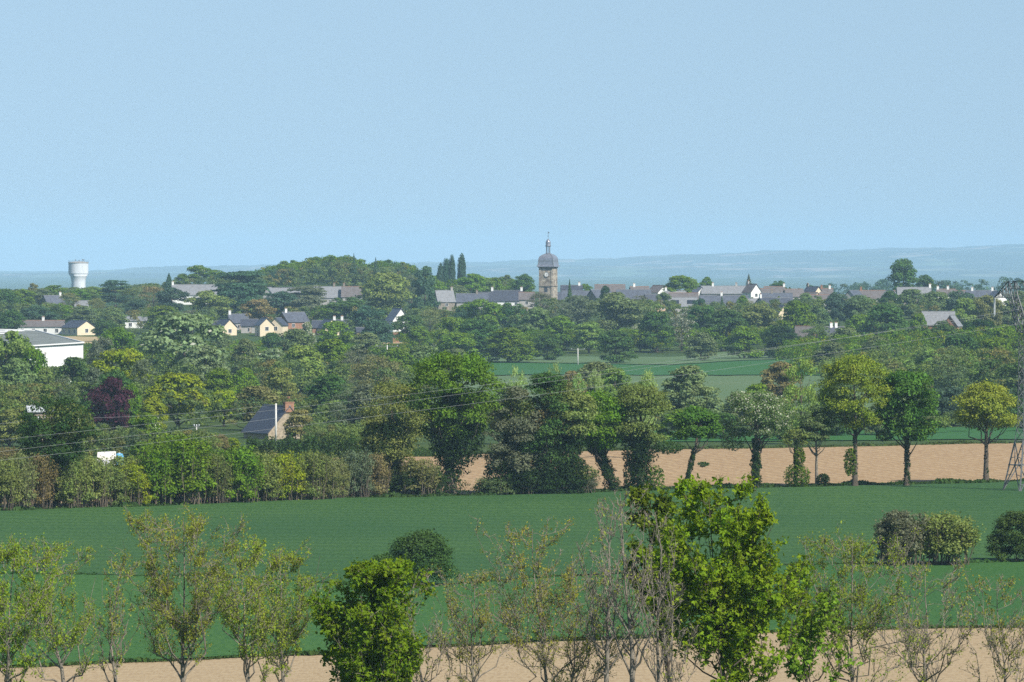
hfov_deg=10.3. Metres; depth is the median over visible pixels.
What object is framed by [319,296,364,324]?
broadleaf tree
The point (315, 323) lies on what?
house
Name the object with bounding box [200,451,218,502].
hedge shrub
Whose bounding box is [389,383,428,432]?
bushy tree
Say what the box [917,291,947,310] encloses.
broadleaf tree
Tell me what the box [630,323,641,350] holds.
feathery tree
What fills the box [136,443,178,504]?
hedge shrub
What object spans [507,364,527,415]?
feathery tree
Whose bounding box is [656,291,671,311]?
broadleaf tree
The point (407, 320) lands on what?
broadleaf tree
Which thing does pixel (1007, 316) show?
broadleaf tree
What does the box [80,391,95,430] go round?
bushy tree
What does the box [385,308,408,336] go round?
house
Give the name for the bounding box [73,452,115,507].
hedge shrub
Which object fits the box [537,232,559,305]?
church tower
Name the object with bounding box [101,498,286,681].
young tree
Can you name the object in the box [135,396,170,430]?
bushy tree
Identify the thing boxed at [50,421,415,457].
garden thickets
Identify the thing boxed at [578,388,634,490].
field tree
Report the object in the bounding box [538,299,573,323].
feathery tree
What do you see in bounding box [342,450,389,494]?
hedge shrub
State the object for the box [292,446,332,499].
hedge shrub
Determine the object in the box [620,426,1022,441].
green strip
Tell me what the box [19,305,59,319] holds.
broadleaf tree
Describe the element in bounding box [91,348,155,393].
broadleaf tree
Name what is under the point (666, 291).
house
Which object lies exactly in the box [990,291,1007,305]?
house
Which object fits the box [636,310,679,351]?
bushy tree
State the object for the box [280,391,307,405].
feathery tree
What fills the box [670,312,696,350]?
feathery tree
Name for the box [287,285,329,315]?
cedar tree
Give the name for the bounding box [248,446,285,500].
hedge shrub
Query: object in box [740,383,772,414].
bushy tree
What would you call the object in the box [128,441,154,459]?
bushy tree
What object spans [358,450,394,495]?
hedge shrub
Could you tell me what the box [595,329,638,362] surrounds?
bushy tree
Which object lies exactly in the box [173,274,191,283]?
bushy tree
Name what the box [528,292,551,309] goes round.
feathery tree
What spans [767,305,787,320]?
house
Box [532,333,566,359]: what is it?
bushy tree
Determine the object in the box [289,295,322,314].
broadleaf tree
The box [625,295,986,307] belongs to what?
village street trees
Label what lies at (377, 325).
bushy tree
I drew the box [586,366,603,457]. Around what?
feathery tree
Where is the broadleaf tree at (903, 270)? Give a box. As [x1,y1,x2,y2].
[885,258,919,290]
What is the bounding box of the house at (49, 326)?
[18,316,65,333]
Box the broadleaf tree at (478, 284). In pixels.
[456,273,485,292]
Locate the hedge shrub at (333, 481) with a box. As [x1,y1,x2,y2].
[314,452,343,498]
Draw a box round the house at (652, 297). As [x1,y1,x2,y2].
[642,294,666,311]
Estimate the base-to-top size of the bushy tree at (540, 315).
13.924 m
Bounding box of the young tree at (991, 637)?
[957,569,1023,681]
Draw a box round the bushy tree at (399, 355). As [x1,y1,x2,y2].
[374,348,416,381]
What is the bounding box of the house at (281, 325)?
[272,317,288,335]
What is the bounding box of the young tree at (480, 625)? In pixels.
[423,563,533,681]
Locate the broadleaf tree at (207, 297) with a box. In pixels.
[183,290,236,320]
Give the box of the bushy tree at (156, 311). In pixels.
[142,305,178,332]
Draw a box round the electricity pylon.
[993,281,1023,490]
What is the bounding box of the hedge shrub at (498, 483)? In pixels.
[474,477,515,494]
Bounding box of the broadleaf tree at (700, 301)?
[693,298,705,317]
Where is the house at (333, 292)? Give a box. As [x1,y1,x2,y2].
[314,283,341,304]
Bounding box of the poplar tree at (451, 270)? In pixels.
[448,254,455,279]
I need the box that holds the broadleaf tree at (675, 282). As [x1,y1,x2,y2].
[661,275,697,292]
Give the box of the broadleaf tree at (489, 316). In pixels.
[458,299,505,326]
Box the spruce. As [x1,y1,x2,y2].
[349,255,356,285]
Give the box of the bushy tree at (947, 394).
[934,386,979,425]
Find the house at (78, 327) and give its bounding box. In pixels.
[60,320,94,334]
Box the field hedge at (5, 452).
[0,445,24,463]
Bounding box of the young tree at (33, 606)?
[0,532,85,681]
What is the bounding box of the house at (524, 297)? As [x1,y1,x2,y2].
[519,292,534,310]
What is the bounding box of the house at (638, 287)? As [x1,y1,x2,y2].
[629,283,649,288]
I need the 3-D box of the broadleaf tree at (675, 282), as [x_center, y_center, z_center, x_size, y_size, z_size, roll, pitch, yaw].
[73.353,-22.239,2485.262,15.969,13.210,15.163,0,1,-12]
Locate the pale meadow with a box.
[431,375,937,407]
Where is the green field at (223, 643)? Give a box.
[0,561,1023,664]
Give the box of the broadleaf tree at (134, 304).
[122,299,149,315]
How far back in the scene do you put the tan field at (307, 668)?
385.90 m
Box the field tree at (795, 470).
[779,426,811,486]
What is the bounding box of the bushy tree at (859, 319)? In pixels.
[845,314,879,333]
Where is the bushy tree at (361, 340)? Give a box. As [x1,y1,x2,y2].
[348,332,382,361]
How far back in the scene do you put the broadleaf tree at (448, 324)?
1889.38 m
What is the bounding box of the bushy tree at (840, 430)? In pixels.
[814,402,852,435]
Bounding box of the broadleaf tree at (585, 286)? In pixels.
[581,283,592,290]
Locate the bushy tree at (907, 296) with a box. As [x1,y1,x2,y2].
[897,288,926,318]
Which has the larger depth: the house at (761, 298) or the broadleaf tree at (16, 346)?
the house at (761, 298)
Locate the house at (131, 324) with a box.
[125,316,147,327]
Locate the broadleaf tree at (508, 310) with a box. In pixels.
[496,303,527,327]
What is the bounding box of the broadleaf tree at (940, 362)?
[924,354,965,389]
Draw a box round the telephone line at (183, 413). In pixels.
[102,405,269,417]
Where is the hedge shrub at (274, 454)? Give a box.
[265,448,290,495]
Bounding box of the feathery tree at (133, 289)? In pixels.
[118,287,144,303]
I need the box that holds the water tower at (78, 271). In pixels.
[68,259,88,287]
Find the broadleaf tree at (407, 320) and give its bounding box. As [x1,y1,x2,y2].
[390,314,427,342]
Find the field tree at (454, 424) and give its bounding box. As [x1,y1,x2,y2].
[393,348,507,494]
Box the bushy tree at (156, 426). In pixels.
[133,412,162,445]
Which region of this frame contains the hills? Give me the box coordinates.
[0,244,1023,279]
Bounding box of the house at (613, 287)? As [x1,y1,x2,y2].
[594,284,625,292]
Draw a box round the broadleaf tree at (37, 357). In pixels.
[17,347,47,383]
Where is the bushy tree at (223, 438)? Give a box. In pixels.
[212,434,229,451]
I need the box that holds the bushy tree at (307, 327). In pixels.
[300,322,316,344]
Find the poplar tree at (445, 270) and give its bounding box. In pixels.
[443,258,448,281]
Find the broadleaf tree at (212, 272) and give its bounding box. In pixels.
[205,270,222,280]
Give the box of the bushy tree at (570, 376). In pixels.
[562,370,587,393]
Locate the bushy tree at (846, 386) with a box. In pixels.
[818,378,858,403]
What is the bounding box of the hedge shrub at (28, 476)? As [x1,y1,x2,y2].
[1,448,39,507]
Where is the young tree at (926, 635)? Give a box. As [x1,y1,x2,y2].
[860,557,980,681]
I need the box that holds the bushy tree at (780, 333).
[764,326,800,357]
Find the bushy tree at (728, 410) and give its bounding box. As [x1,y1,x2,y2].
[721,391,746,425]
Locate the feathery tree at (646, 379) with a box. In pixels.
[636,368,658,456]
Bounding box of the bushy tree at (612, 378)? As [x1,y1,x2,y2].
[596,367,631,402]
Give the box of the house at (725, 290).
[701,282,744,294]
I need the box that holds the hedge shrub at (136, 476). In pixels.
[117,460,155,504]
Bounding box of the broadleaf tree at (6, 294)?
[0,288,20,313]
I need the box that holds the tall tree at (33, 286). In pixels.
[28,283,38,298]
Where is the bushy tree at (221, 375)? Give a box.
[201,367,239,412]
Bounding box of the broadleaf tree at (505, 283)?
[493,277,507,289]
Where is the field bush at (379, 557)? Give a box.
[370,553,412,584]
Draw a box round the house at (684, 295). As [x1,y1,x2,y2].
[668,293,698,299]
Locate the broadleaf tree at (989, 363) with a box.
[973,359,1015,392]
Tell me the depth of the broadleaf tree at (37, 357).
1198.65 m
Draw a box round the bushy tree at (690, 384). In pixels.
[661,364,723,412]
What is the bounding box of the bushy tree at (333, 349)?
[308,338,356,383]
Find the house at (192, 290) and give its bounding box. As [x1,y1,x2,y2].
[172,281,217,304]
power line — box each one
[0,308,1023,451]
[3,316,992,439]
[7,324,1014,459]
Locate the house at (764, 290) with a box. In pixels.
[760,288,769,292]
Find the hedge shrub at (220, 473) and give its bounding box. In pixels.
[202,452,236,503]
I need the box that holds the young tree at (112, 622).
[86,556,143,681]
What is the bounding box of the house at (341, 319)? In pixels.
[333,315,349,333]
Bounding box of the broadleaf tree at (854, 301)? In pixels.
[843,294,875,322]
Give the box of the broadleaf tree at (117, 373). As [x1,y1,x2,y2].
[91,367,133,429]
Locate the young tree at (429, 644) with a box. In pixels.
[398,584,462,681]
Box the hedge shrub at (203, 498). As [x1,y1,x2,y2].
[190,471,214,502]
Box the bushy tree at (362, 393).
[343,383,390,427]
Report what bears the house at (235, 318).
on the ground at (210, 425)
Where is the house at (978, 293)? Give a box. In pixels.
[965,287,996,297]
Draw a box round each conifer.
[161,273,171,291]
[567,279,571,296]
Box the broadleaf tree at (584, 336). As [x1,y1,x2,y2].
[571,320,604,352]
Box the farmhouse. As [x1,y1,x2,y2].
[241,396,303,438]
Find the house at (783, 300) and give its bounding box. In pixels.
[775,298,790,303]
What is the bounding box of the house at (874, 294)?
[859,287,895,301]
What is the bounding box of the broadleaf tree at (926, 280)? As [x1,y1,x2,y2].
[915,274,935,290]
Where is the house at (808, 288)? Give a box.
[804,283,821,292]
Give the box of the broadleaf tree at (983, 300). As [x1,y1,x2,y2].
[969,294,1004,328]
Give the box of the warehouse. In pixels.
[0,329,83,382]
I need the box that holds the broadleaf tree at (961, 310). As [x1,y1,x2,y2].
[950,297,978,327]
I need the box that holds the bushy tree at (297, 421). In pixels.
[283,408,316,441]
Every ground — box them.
[0,271,1023,667]
[63,336,98,343]
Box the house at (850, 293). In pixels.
[844,290,861,300]
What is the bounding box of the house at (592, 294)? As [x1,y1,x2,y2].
[586,289,611,309]
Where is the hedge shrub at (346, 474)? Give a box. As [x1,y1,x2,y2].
[329,455,354,497]
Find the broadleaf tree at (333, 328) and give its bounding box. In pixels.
[316,320,356,344]
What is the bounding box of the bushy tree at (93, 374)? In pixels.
[76,367,102,415]
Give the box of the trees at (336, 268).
[229,260,444,289]
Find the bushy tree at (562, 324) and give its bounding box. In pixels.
[542,315,577,349]
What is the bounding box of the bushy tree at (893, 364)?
[875,357,906,391]
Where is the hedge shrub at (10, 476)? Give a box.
[0,455,24,510]
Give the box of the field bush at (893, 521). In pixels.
[870,507,930,565]
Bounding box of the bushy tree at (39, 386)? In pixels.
[25,383,56,409]
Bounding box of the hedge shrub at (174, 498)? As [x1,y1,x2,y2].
[157,488,182,501]
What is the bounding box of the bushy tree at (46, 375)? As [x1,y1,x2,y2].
[35,367,56,397]
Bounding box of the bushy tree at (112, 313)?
[95,306,130,328]
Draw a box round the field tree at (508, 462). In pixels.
[470,385,544,494]
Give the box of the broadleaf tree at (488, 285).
[473,276,495,291]
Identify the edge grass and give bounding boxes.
[3,624,1023,667]
[124,440,1023,464]
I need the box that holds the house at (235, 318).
[227,310,248,329]
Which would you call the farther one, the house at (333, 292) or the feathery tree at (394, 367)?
the house at (333, 292)
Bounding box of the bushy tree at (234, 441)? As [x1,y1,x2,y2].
[225,438,240,449]
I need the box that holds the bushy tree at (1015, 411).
[982,393,1023,426]
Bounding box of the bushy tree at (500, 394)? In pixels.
[484,384,518,441]
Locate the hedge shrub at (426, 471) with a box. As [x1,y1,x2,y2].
[395,456,441,495]
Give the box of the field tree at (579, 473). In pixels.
[545,389,600,493]
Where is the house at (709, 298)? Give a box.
[700,292,723,304]
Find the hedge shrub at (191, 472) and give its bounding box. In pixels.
[147,430,217,504]
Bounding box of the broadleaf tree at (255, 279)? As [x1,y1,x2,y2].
[241,275,265,286]
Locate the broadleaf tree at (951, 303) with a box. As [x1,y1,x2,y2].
[944,290,973,319]
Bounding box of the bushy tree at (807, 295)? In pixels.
[799,292,812,302]
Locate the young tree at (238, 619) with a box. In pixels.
[198,533,297,681]
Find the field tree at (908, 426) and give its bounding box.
[871,368,941,485]
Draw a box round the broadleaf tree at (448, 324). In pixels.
[431,316,466,343]
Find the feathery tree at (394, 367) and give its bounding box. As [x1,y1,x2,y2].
[347,353,403,394]
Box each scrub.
[0,380,1023,428]
[815,345,1023,396]
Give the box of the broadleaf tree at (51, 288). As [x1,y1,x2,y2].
[45,285,67,298]
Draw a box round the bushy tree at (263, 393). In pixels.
[225,385,279,427]
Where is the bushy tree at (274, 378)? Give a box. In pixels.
[263,367,299,401]
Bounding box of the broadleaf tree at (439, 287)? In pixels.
[430,281,448,295]
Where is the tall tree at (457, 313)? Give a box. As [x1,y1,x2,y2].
[453,306,467,317]
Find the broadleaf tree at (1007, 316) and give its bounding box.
[990,300,1023,325]
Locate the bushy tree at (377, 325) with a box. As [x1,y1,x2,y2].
[355,319,395,346]
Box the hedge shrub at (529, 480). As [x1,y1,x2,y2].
[513,467,556,493]
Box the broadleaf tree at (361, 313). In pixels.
[350,305,386,327]
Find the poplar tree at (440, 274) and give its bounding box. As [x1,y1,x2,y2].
[436,262,443,281]
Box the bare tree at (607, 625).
[570,498,640,681]
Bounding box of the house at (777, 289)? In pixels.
[763,283,784,292]
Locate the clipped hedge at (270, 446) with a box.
[246,431,372,459]
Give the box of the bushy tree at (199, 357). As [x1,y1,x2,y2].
[179,344,230,396]
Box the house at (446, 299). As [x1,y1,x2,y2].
[433,287,455,310]
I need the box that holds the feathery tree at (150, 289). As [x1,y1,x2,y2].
[139,286,166,307]
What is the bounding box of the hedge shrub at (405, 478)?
[392,470,429,494]
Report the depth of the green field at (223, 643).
453.75 m
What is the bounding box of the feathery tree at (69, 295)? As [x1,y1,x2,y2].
[59,292,79,309]
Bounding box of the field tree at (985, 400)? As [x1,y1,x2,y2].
[948,379,1019,479]
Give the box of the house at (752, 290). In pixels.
[741,280,762,297]
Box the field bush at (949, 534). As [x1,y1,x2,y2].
[913,509,986,564]
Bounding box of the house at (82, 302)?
[74,300,88,307]
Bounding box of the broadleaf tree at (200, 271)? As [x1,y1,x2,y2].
[183,265,211,282]
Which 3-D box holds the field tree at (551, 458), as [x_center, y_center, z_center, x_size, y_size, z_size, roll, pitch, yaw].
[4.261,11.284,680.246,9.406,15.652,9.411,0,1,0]
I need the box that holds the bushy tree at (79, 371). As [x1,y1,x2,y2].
[55,356,88,396]
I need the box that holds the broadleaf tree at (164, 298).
[152,287,189,311]
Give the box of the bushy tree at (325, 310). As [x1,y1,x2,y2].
[310,306,332,322]
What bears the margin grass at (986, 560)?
on the ground at (210, 425)
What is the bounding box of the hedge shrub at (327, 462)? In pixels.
[306,452,341,496]
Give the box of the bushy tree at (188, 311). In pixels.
[182,310,201,332]
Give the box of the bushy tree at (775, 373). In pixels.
[759,361,803,406]
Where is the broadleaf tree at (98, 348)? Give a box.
[86,336,116,373]
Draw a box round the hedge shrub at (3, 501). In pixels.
[1,456,33,506]
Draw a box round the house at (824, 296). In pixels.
[810,294,828,310]
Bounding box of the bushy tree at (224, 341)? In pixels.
[209,333,233,361]
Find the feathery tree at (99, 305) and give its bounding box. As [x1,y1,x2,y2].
[86,298,105,313]
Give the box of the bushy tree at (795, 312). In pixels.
[771,300,816,346]
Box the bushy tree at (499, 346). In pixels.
[482,327,538,362]
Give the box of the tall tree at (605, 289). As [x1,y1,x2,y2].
[599,285,610,299]
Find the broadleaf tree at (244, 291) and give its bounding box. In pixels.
[217,284,260,313]
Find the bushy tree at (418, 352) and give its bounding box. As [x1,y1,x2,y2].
[404,344,446,372]
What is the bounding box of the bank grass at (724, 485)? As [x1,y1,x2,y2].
[0,478,1023,510]
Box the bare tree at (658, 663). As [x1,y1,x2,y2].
[623,511,702,681]
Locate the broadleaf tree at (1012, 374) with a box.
[999,357,1023,403]
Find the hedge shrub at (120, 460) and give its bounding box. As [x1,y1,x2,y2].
[103,450,143,500]
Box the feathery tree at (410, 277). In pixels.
[402,275,423,304]
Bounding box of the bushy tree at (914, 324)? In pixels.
[908,312,926,337]
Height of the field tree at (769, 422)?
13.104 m
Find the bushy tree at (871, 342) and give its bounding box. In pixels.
[860,335,894,366]
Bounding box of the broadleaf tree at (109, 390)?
[83,376,136,430]
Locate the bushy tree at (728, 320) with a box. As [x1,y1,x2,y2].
[705,309,753,350]
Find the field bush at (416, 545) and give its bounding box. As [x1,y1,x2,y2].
[381,528,465,585]
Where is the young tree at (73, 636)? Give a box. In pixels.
[0,528,109,681]
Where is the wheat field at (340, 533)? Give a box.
[0,481,1023,585]
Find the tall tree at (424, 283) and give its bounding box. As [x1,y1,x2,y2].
[408,265,440,310]
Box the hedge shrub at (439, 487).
[425,465,448,493]
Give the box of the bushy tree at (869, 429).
[857,403,894,434]
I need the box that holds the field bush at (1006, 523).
[985,509,1023,561]
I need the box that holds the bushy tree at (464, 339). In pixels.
[436,332,480,356]
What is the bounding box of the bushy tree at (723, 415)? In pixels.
[710,412,740,437]
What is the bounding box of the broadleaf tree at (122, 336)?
[99,325,140,365]
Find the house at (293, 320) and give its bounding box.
[279,308,309,328]
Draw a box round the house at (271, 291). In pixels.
[263,287,274,301]
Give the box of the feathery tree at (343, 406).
[328,389,367,425]
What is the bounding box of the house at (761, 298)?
[754,293,779,310]
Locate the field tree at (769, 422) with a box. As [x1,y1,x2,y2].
[719,389,797,487]
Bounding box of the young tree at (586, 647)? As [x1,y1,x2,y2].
[469,515,625,681]
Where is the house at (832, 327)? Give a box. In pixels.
[820,322,844,337]
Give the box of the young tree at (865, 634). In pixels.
[784,516,943,681]
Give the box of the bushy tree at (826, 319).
[810,305,832,325]
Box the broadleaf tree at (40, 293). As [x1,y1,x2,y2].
[30,288,53,304]
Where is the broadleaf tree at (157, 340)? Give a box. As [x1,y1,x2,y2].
[132,311,229,374]
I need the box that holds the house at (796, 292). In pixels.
[783,289,803,298]
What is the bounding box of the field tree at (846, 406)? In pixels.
[814,350,892,485]
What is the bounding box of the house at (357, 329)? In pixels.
[355,327,368,333]
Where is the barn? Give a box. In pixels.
[921,311,954,328]
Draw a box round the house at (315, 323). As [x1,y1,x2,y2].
[311,320,322,334]
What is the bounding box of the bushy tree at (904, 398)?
[895,394,931,414]
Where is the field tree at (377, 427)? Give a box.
[354,378,433,493]
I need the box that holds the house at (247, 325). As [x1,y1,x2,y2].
[240,319,258,332]
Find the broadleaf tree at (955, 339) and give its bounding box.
[936,333,980,355]
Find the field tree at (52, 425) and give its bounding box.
[13,394,100,507]
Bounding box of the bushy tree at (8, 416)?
[0,409,26,446]
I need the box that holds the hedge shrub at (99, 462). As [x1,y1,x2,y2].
[66,454,105,504]
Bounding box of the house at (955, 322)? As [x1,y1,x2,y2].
[946,315,962,328]
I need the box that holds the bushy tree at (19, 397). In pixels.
[0,390,29,420]
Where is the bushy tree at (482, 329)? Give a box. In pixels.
[449,319,498,357]
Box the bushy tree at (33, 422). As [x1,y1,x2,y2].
[22,415,51,444]
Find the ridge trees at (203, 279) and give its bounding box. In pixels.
[8,275,239,297]
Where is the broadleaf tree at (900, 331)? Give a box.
[882,328,910,346]
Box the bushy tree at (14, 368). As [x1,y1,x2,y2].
[0,357,37,394]
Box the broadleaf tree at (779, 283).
[770,280,786,288]
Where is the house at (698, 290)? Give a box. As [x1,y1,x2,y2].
[689,287,702,297]
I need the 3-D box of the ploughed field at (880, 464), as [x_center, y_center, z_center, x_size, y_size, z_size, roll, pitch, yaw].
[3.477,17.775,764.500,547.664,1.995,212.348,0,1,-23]
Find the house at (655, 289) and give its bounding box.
[650,285,664,293]
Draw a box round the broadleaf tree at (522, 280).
[511,274,534,291]
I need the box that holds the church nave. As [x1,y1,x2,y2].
[557,292,561,302]
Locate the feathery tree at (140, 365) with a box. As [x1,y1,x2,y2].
[130,356,158,406]
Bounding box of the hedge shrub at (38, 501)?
[24,453,51,506]
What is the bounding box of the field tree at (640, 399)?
[602,382,683,490]
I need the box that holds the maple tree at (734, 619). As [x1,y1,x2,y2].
[636,469,827,681]
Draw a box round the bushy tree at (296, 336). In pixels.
[275,328,316,352]
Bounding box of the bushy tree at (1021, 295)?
[1010,290,1023,302]
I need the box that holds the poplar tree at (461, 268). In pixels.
[457,253,465,279]
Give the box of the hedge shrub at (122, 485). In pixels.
[94,462,134,506]
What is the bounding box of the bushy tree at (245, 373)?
[231,367,259,397]
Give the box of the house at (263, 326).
[254,317,274,336]
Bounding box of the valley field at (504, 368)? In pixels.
[417,359,904,374]
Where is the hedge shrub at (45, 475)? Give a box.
[25,450,59,508]
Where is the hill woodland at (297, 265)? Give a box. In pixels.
[254,255,436,281]
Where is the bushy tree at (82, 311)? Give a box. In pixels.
[63,305,98,325]
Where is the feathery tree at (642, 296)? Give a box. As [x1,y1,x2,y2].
[630,295,650,311]
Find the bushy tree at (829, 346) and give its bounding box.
[811,342,846,369]
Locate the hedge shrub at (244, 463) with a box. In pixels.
[214,443,268,502]
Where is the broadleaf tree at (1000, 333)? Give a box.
[991,324,1022,355]
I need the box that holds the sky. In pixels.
[0,0,1023,270]
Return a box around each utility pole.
[275,403,276,441]
[571,348,584,364]
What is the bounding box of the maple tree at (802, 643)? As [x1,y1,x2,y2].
[772,567,863,681]
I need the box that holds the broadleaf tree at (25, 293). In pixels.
[13,288,35,305]
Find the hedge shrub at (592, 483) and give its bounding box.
[574,475,602,492]
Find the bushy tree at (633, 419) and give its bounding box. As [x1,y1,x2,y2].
[615,413,654,431]
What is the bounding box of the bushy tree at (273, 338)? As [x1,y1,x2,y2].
[260,332,283,348]
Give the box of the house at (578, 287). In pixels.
[560,282,582,291]
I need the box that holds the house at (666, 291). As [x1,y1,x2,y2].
[664,287,685,293]
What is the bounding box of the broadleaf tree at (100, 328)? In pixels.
[91,319,120,337]
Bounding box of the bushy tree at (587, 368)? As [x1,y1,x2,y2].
[576,361,617,395]
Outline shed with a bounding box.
[25,405,53,417]
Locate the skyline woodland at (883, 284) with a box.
[798,279,894,293]
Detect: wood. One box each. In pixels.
[83,339,411,362]
[392,325,829,349]
[407,269,536,291]
[775,324,1023,368]
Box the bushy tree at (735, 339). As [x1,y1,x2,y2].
[723,326,763,357]
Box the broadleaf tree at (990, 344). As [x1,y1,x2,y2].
[972,337,1019,375]
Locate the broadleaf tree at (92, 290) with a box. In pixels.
[85,286,102,299]
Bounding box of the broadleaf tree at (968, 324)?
[962,318,994,348]
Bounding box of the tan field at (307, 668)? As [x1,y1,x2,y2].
[0,627,1023,681]
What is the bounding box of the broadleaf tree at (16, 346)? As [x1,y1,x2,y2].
[0,330,34,387]
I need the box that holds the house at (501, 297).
[490,286,522,305]
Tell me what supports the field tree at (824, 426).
on the ground at (210, 425)
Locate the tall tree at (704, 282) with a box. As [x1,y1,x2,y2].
[699,276,711,286]
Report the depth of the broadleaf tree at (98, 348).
1449.71 m
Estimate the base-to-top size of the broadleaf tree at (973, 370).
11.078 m
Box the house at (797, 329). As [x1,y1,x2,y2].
[794,326,817,337]
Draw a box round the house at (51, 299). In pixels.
[39,291,65,305]
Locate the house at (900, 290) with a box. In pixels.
[896,283,931,303]
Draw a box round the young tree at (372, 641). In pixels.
[306,554,436,681]
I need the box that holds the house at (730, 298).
[717,295,747,311]
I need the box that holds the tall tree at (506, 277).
[503,275,511,289]
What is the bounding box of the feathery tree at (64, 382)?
[49,376,75,416]
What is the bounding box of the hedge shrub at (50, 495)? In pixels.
[35,457,67,507]
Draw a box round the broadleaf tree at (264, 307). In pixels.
[240,299,276,319]
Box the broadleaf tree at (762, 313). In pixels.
[741,304,781,344]
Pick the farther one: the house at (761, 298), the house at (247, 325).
the house at (761, 298)
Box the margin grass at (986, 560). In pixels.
[0,558,1023,586]
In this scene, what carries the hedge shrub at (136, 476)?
on the ground at (210, 425)
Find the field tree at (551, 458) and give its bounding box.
[510,371,586,493]
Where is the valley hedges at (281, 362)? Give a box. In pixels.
[34,357,451,401]
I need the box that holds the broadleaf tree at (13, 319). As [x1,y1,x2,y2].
[0,309,26,328]
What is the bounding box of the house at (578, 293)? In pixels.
[562,291,588,299]
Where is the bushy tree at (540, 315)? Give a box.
[516,307,550,334]
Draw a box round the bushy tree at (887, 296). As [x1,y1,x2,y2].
[877,290,903,304]
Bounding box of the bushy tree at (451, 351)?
[448,348,467,369]
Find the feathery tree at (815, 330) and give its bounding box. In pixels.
[799,322,830,340]
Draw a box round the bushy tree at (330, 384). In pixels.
[304,374,350,418]
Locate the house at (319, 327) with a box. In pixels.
[316,319,338,334]
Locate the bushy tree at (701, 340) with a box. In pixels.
[684,332,718,359]
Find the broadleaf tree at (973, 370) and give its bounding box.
[955,350,982,390]
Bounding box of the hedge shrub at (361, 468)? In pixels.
[340,445,378,497]
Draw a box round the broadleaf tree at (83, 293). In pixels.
[70,289,92,299]
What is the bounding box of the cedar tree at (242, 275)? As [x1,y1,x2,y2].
[212,271,271,312]
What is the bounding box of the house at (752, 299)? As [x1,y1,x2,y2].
[747,298,757,303]
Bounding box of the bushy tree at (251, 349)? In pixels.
[229,338,260,379]
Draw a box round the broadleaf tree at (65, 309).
[49,303,72,321]
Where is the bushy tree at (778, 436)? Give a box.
[772,416,798,439]
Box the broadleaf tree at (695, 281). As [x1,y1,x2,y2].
[684,278,699,287]
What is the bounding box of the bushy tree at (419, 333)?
[403,325,433,347]
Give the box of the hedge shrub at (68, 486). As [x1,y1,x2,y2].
[53,459,94,507]
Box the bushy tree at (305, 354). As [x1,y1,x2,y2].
[273,344,326,393]
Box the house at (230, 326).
[215,319,237,334]
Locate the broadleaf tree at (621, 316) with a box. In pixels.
[586,292,651,330]
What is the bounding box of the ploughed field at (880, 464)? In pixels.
[2,443,1023,506]
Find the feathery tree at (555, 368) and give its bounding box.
[545,360,561,393]
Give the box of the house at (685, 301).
[668,297,697,314]
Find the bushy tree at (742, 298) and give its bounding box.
[736,295,747,312]
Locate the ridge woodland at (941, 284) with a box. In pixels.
[916,277,1023,292]
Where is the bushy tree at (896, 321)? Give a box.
[857,302,908,337]
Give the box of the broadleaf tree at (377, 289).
[355,272,417,319]
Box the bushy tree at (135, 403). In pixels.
[122,383,143,427]
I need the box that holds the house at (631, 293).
[616,289,650,310]
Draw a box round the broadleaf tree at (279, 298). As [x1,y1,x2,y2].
[258,291,298,316]
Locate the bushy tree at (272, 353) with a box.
[252,347,291,389]
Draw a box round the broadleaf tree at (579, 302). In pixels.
[559,295,597,324]
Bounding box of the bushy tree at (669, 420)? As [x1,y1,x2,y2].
[656,409,694,439]
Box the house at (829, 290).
[819,285,832,293]
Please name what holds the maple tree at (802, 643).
on the ground at (210, 425)
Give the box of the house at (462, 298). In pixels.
[456,290,488,308]
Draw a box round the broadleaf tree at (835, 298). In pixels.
[824,292,850,325]
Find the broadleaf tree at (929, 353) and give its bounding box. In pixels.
[897,346,943,372]
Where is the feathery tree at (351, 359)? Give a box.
[337,348,376,385]
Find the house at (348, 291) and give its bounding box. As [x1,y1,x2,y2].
[341,283,362,300]
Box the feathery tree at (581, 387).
[570,373,586,456]
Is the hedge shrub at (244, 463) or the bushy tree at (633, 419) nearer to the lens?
the hedge shrub at (244, 463)
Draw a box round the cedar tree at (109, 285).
[97,280,133,306]
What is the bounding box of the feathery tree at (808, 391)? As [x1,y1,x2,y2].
[780,355,822,444]
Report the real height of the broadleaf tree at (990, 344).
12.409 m
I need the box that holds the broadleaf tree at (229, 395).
[205,390,236,426]
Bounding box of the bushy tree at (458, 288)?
[446,285,468,305]
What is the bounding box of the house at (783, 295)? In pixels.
[761,289,792,299]
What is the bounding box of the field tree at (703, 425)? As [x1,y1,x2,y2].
[671,404,725,487]
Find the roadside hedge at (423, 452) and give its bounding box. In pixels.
[407,446,466,456]
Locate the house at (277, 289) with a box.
[272,287,300,304]
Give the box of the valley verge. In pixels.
[481,352,789,363]
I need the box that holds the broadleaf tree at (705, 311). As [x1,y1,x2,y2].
[683,305,720,330]
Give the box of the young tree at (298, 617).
[232,537,340,681]
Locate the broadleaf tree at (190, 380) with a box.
[142,372,210,427]
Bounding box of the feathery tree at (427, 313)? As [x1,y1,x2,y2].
[419,309,441,330]
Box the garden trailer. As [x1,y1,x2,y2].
[97,451,115,464]
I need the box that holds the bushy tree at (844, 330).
[826,327,863,352]
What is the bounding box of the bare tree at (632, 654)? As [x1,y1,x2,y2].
[588,487,668,681]
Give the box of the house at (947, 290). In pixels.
[936,285,955,297]
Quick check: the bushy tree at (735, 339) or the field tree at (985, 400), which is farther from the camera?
the bushy tree at (735, 339)
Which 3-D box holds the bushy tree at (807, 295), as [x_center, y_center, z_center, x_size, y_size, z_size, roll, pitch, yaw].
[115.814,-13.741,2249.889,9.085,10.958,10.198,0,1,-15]
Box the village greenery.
[0,297,1023,332]
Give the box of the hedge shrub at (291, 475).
[263,450,308,499]
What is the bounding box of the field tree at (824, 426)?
[796,404,835,485]

